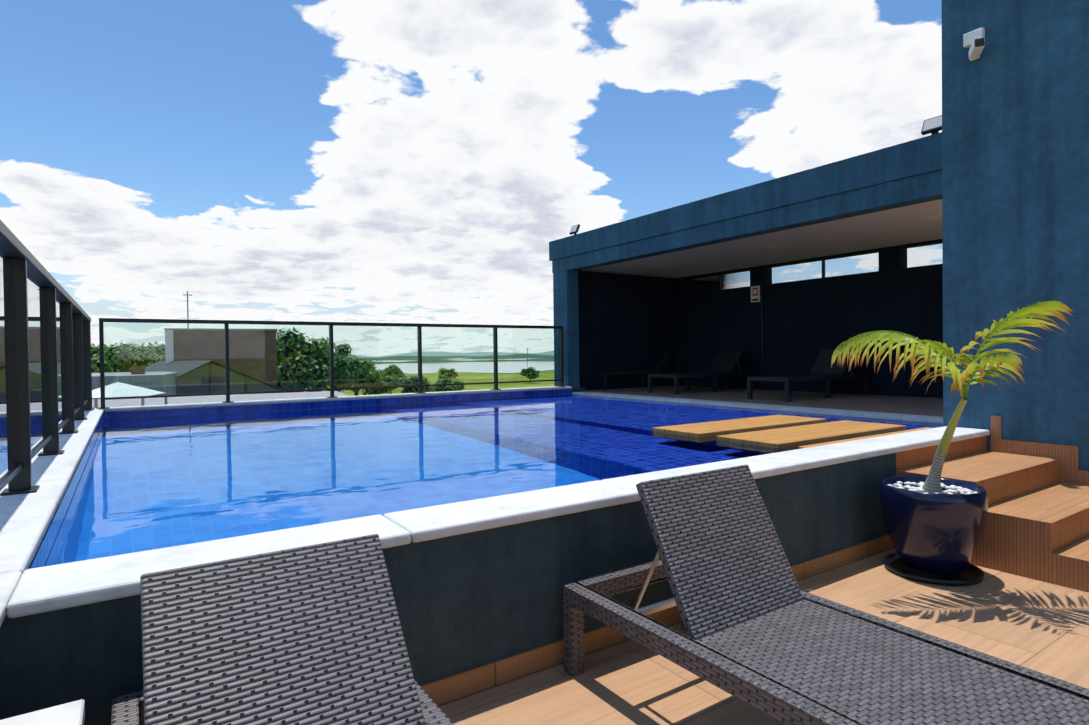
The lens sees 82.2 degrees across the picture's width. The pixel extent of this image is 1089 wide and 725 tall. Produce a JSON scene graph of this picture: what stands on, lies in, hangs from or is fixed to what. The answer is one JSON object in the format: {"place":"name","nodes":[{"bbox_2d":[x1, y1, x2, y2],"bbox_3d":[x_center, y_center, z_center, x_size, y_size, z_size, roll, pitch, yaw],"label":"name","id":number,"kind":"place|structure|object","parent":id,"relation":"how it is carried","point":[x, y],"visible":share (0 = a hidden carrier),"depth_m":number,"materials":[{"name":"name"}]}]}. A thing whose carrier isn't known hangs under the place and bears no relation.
{"place":"outdoors","nodes":[
{"label":"outdoors","id":0,"kind":"place"},
{"bbox_2d":[92,366,185,398],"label":"grey neighbour block","id":1,"kind":"structure","parent":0,"point":[153,385],"depth_m":25.39,"materials":[{"name":"grey concrete"}]},
{"bbox_2d":[145,360,287,394],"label":"neighbour house","id":2,"kind":"structure","parent":0,"point":[210,372],"depth_m":30.36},
{"bbox_2d":[92,391,347,407],"bbox_3d":[-13.178,5.448,19.228,14.000,8.259,8.000,-1,1,-25],"label":"ledge","id":3,"kind":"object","parent":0,"point":[182,400],"depth_m":21.82,"materials":[{"name":"white stone"}]},
{"bbox_2d":[92,382,167,407],"bbox_3d":[-11.858,0.934,17.385,1.871,0.782,1.871,-1,1,-14],"label":"terrace canopy","id":4,"kind":"object","parent":3,"relation":"on","point":[123,392],"visible":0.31,"depth_m":17.01,"materials":[{"name":"white fabric"}]},
{"bbox_2d":[164,328,277,387],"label":"building","id":5,"kind":"structure","parent":0,"point":[214,341],"depth_m":36.70,"materials":[{"name":"grey concrete"}]},
{"bbox_2d":[183,291,191,327],"bbox_3d":[-21.328,-3.060,37.359,0.500,2.402,0.070,-1,1,-30],"label":"antenna mast","id":6,"kind":"object","parent":5,"relation":"on","point":[187,309],"visible":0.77,"depth_m":37.32,"materials":[{"name":"grey metal"}]},
{"bbox_2d":[304,362,553,395],"bbox_3d":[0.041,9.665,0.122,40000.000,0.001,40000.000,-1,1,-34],"label":"marsh ground","id":7,"kind":"structure","parent":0,"point":[482,377],"depth_m":237.98,"materials":[{"name":"green plant"}]},
{"bbox_2d":[91,354,120,372],"bbox_3d":[-28.714,4.191,36.039,5.960,10.731,6.471,0,1,21],"label":"tree","id":8,"kind":"object","parent":7,"relation":"on","point":[95,365],"visible":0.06,"depth_m":36.98,"materials":[{"name":"green plant"}]},
{"bbox_2d":[91,343,134,365],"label":"tree","id":9,"kind":"object","parent":7,"relation":"on","point":[94,349],"depth_m":44.53,"materials":[{"name":"green plant"}]},
{"bbox_2d":[112,340,146,348],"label":"tree","id":10,"kind":"object","parent":7,"relation":"on","point":[125,346],"depth_m":63.16,"materials":[{"name":"green plant"}]},
{"bbox_2d":[96,343,164,371],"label":"tree","id":11,"kind":"object","parent":7,"relation":"on","point":[154,358],"depth_m":44.05,"materials":[{"name":"green plant"}]},
{"bbox_2d":[121,341,164,348],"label":"tree","id":12,"kind":"object","parent":7,"relation":"on","point":[143,344],"depth_m":58.78,"materials":[{"name":"green plant"}]},
{"bbox_2d":[139,344,164,356],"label":"tree","id":13,"kind":"object","parent":7,"relation":"on","point":[162,349],"depth_m":48.85,"materials":[{"name":"green plant"}]},
{"bbox_2d":[276,344,327,392],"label":"tree","id":14,"kind":"object","parent":7,"relation":"on","point":[278,353],"depth_m":46.44,"materials":[{"name":"green plant"}]},
{"bbox_2d":[276,327,335,389],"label":"tree","id":15,"kind":"object","parent":7,"relation":"on","point":[312,375],"depth_m":45.48,"materials":[{"name":"green plant"}]},
{"bbox_2d":[309,343,351,391],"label":"tree","id":16,"kind":"object","parent":7,"relation":"on","point":[346,347],"depth_m":56.52,"materials":[{"name":"green plant"}]},
{"bbox_2d":[310,351,362,391],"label":"tree","id":17,"kind":"object","parent":7,"relation":"on","point":[345,373],"depth_m":54.06,"materials":[{"name":"green plant"}]},
{"bbox_2d":[339,356,384,395],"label":"tree","id":18,"kind":"object","parent":7,"relation":"on","point":[369,372],"depth_m":60.68,"materials":[{"name":"green plant"}]},
{"bbox_2d":[361,373,400,394],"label":"bush","id":19,"kind":"object","parent":7,"relation":"on","point":[390,382],"visible":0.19,"depth_m":66.45,"materials":[{"name":"green plant"}]},
{"bbox_2d":[377,364,404,393],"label":"tree","id":20,"kind":"object","parent":7,"relation":"on","point":[390,369],"depth_m":105.26,"materials":[{"name":"green plant"}]},
{"bbox_2d":[398,375,432,392],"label":"bush","id":21,"kind":"object","parent":7,"relation":"on","point":[415,389],"visible":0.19,"depth_m":77.55,"materials":[{"name":"green plant"}]},
{"bbox_2d":[437,368,458,378],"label":"tree","id":22,"kind":"object","parent":7,"relation":"on","point":[450,373],"depth_m":255.28,"materials":[{"name":"green plant"}]},
{"bbox_2d":[431,377,465,391],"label":"bush","id":23,"kind":"object","parent":7,"relation":"on","point":[448,387],"visible":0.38,"depth_m":92.50,"materials":[{"name":"green plant"}]},
{"bbox_2d":[344,350,553,357],"bbox_3d":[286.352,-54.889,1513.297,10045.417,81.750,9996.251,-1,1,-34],"label":"distant hills","id":24,"kind":"structure","parent":7,"relation":"on","point":[439,353],"depth_m":3279.00,"materials":[{"name":"green plant"}]},
{"bbox_2d":[520,367,538,382],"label":"tree","id":25,"kind":"object","parent":7,"relation":"on","point":[530,374],"depth_m":208.08,"materials":[{"name":"green plant"}]},
{"bbox_2d":[367,358,538,361],"bbox_3d":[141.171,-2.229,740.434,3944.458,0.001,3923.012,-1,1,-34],"label":"lagoon water","id":26,"kind":"structure","parent":0,"point":[459,359],"depth_m":1305.37,"materials":[{"name":"liquid"}]},
{"bbox_2d":[361,354,553,362],"bbox_3d":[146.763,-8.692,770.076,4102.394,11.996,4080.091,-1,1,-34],"label":"hills","id":27,"kind":"structure","parent":26,"relation":"on","point":[542,358],"depth_m":1506.26,"materials":[{"name":"green plant"}]},
{"bbox_2d":[374,361,553,373],"bbox_3d":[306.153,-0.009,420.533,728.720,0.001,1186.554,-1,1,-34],"label":"lagoon water","id":28,"kind":"structure","parent":0,"point":[430,368],"depth_m":508.69,"materials":[{"name":"white liquid"}]},
{"bbox_2d":[0,0,942,356],"label":"sky","id":29,"kind":"structure","parent":0,"point":[364,161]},
{"bbox_2d":[580,199,941,277],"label":"ceiling","id":30,"kind":"structure","parent":0,"point":[916,223],"depth_m":8.79,"materials":[{"name":"white paint"}]},
{"bbox_2d":[439,548,1088,724],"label":"deck floor","id":31,"kind":"structure","parent":0,"point":[1037,625],"depth_m":2.39,"materials":[{"name":"brown wood"}]},
{"bbox_2d":[0,699,84,724],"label":"side table","id":32,"kind":"object","parent":31,"relation":"on","point":[71,713],"visible":1,"depth_m":1.26,"materials":[{"name":"stone"}]},
{"bbox_2d":[111,534,454,724],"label":"lounger","id":33,"kind":"object","parent":31,"relation":"on","point":[309,635],"visible":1,"depth_m":1.40,"materials":[{"name":"wicker"}]},
{"bbox_2d":[563,465,1088,724],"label":"lounger","id":34,"kind":"object","parent":31,"relation":"on","point":[765,633],"visible":1,"depth_m":1.86,"materials":[{"name":"wicker"}]},
{"bbox_2d":[883,553,983,585],"bbox_3d":[2.034,1.082,3.279,0.450,0.030,0.450,-1,1,-34],"label":"plant saucer","id":35,"kind":"object","parent":31,"relation":"on","point":[970,574],"visible":0.62,"depth_m":3.18,"materials":[{"name":"black"}]},
{"bbox_2d":[879,476,987,574],"bbox_3d":[2.031,0.854,3.276,0.484,0.430,0.484,-1,1,-34],"label":"plant pot","id":36,"kind":"object","parent":35,"relation":"on","point":[937,533],"visible":0.88,"depth_m":3.12,"materials":[{"name":"blue ceramic"}]},
{"bbox_2d":[831,301,1073,492],"bbox_3d":[1.935,0.203,2.954,1.043,0.982,0.600,-1,1,-24],"label":"palm tree","id":37,"kind":"object","parent":36,"relation":"on","point":[929,351],"visible":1,"depth_m":2.94,"materials":[{"name":"green plant"}]},
{"bbox_2d":[896,436,1088,592],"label":"stairs","id":38,"kind":"structure","parent":31,"relation":"on","point":[1037,525],"depth_m":3.36,"materials":[{"name":"brown wood"}]},
{"bbox_2d":[942,0,1088,470],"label":"tall wall","id":39,"kind":"structure","parent":31,"relation":"on","point":[1015,166],"depth_m":4.19,"materials":[{"name":"blue paint"}]},
{"bbox_2d":[963,27,984,60],"bbox_3d":[3.002,-2.222,4.333,0.116,0.196,0.216,-1,1,12],"label":"security camera","id":40,"kind":"object","parent":39,"relation":"attached to","point":[974,40],"visible":1,"depth_m":4.34,"materials":[{"name":"white plastic"}]},
{"bbox_2d":[991,415,1088,485],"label":"baseboard","id":41,"kind":"structure","parent":39,"relation":"attached to","point":[1068,457],"depth_m":4.08,"materials":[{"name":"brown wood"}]},
{"bbox_2d":[586,386,942,416],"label":"pavilion floor","id":42,"kind":"structure","parent":0,"point":[927,406],"depth_m":8.65,"materials":[{"name":"tile"}]},
{"bbox_2d":[599,352,680,389],"bbox_3d":[1.732,0.141,12.201,1.962,0.683,0.660,-1,1,-34],"label":"lounge chair","id":43,"kind":"object","parent":42,"relation":"on","point":[656,369],"visible":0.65,"depth_m":11.92,"materials":[{"name":"wicker"}]},
{"bbox_2d":[648,351,755,394],"bbox_3d":[2.717,0.148,10.719,1.962,0.683,0.660,-1,1,-34],"label":"lounge chair","id":44,"kind":"object","parent":42,"relation":"on","point":[724,363],"visible":0.98,"depth_m":10.81,"materials":[{"name":"wicker"}]},
{"bbox_2d":[549,132,942,397],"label":"pavilion walls","id":45,"kind":"structure","parent":42,"relation":"on","point":[611,322],"depth_m":9.89,"materials":[{"name":"blue paint"}]},
{"bbox_2d":[569,224,579,234],"bbox_3d":[0.519,-2.270,10.722,0.098,0.178,0.200,-1,1,-34],"label":"flood light","id":46,"kind":"object","parent":45,"relation":"on","point":[574,229],"visible":0.85,"depth_m":10.69,"materials":[{"name":"white plastic"}]},
{"bbox_2d":[751,286,759,301],"bbox_3d":[3.721,-1.207,11.025,0.011,0.280,0.190,-1,1,-34],"label":"pavilion sign","id":47,"kind":"object","parent":45,"relation":"attached to","point":[755,293],"visible":1,"depth_m":11.02,"materials":[{"name":"plastic"}]},
{"bbox_2d":[683,242,942,293],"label":"pavilion window frames","id":48,"kind":"structure","parent":45,"relation":"in","point":[726,281],"depth_m":11.42,"materials":[{"name":"glass"}]},
{"bbox_2d":[921,115,941,134],"bbox_3d":[3.704,-2.246,5.935,0.098,0.178,0.200,-1,1,-34],"label":"flood light","id":49,"kind":"object","parent":45,"relation":"on","point":[933,125],"visible":0.67,"depth_m":5.93,"materials":[{"name":"white plastic"}]},
{"bbox_2d":[747,349,868,401],"bbox_3d":[3.836,0.156,9.037,1.962,0.683,0.660,-1,1,-34],"label":"lounge chair","id":50,"kind":"object","parent":42,"relation":"on","point":[821,369],"visible":0.96,"depth_m":9.01,"materials":[{"name":"wicker"}]},
{"bbox_3d":[6.379,5.456,2.647,14.500,8.190,21.220,-1,1,-34],"label":"building body","id":51,"kind":"object","parent":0,"visible":0},
{"bbox_2d":[0,388,895,724],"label":"pool walls","id":52,"kind":"structure","parent":51,"relation":"on","point":[470,600],"depth_m":2.19,"materials":[{"name":"blue paint"}]},
{"bbox_2d":[0,408,103,626],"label":"coping","id":53,"kind":"object","parent":52,"relation":"on","point":[25,520],"visible":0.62,"depth_m":2.44,"materials":[{"name":"stone"}]},
{"bbox_2d":[0,220,94,495],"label":"railing","id":54,"kind":"object","parent":53,"relation":"on","point":[45,367],"visible":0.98,"depth_m":3.14,"materials":[{"name":"black metal"}]},
{"bbox_2d":[30,389,571,568],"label":"pool wall tiles","id":55,"kind":"object","parent":52,"relation":"attached to","point":[43,553],"visible":0.07,"depth_m":7.83,"materials":[{"name":"blue tile"}]},
{"bbox_2d":[104,386,571,412],"bbox_3d":[-2.370,0.495,9.114,6.627,0.040,0.320,-1,1,-34],"label":"coping","id":56,"kind":"object","parent":52,"relation":"on","point":[204,405],"visible":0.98,"depth_m":8.46,"materials":[{"name":"stone"}]},
{"bbox_2d":[97,318,565,408],"bbox_3d":[-2.423,-0.049,9.064,6.645,1.050,0.120,-1,1,-34],"label":"railing","id":57,"kind":"object","parent":56,"relation":"on","point":[226,323],"visible":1,"depth_m":8.64,"materials":[{"name":"clear glass"}]},
{"bbox_2d":[45,394,942,565],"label":"pool water","id":58,"kind":"structure","parent":52,"relation":"in","point":[150,484],"depth_m":4.24,"materials":[{"name":"blue liquid"}]},
{"bbox_2d":[7,426,989,617],"bbox_3d":[0.848,0.535,3.031,5.247,0.040,0.295,-1,1,-34],"label":"coping","id":59,"kind":"object","parent":52,"relation":"on","point":[57,587],"visible":0.96,"depth_m":2.11,"materials":[{"name":"stone"}]},
{"bbox_2d":[420,534,893,706],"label":"baseboard","id":60,"kind":"structure","parent":52,"relation":"attached to","point":[459,685],"depth_m":2.33,"materials":[{"name":"brown wood"}]},
{"bbox_2d":[653,415,826,437],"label":"stepping platform","id":61,"kind":"structure","parent":52,"relation":"on","point":[716,428],"depth_m":5.67,"materials":[{"name":"brown wood"}]},
{"bbox_2d":[572,392,942,423],"bbox_3d":[2.385,0.547,8.224,0.300,0.040,6.647,-1,1,-34],"label":"coping","id":62,"kind":"object","parent":52,"relation":"on","point":[910,417],"visible":0.79,"depth_m":7.38,"materials":[{"name":"stone"}]},
{"bbox_2d":[717,420,905,448],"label":"stepping platform","id":63,"kind":"structure","parent":52,"relation":"on","point":[778,438],"depth_m":5.05,"materials":[{"name":"brown wood"}]},
{"bbox_2d":[798,427,930,448],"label":"stepping platform","id":64,"kind":"structure","parent":52,"relation":"on","point":[851,439],"depth_m":4.72,"materials":[{"name":"brown wood"}]}
]}

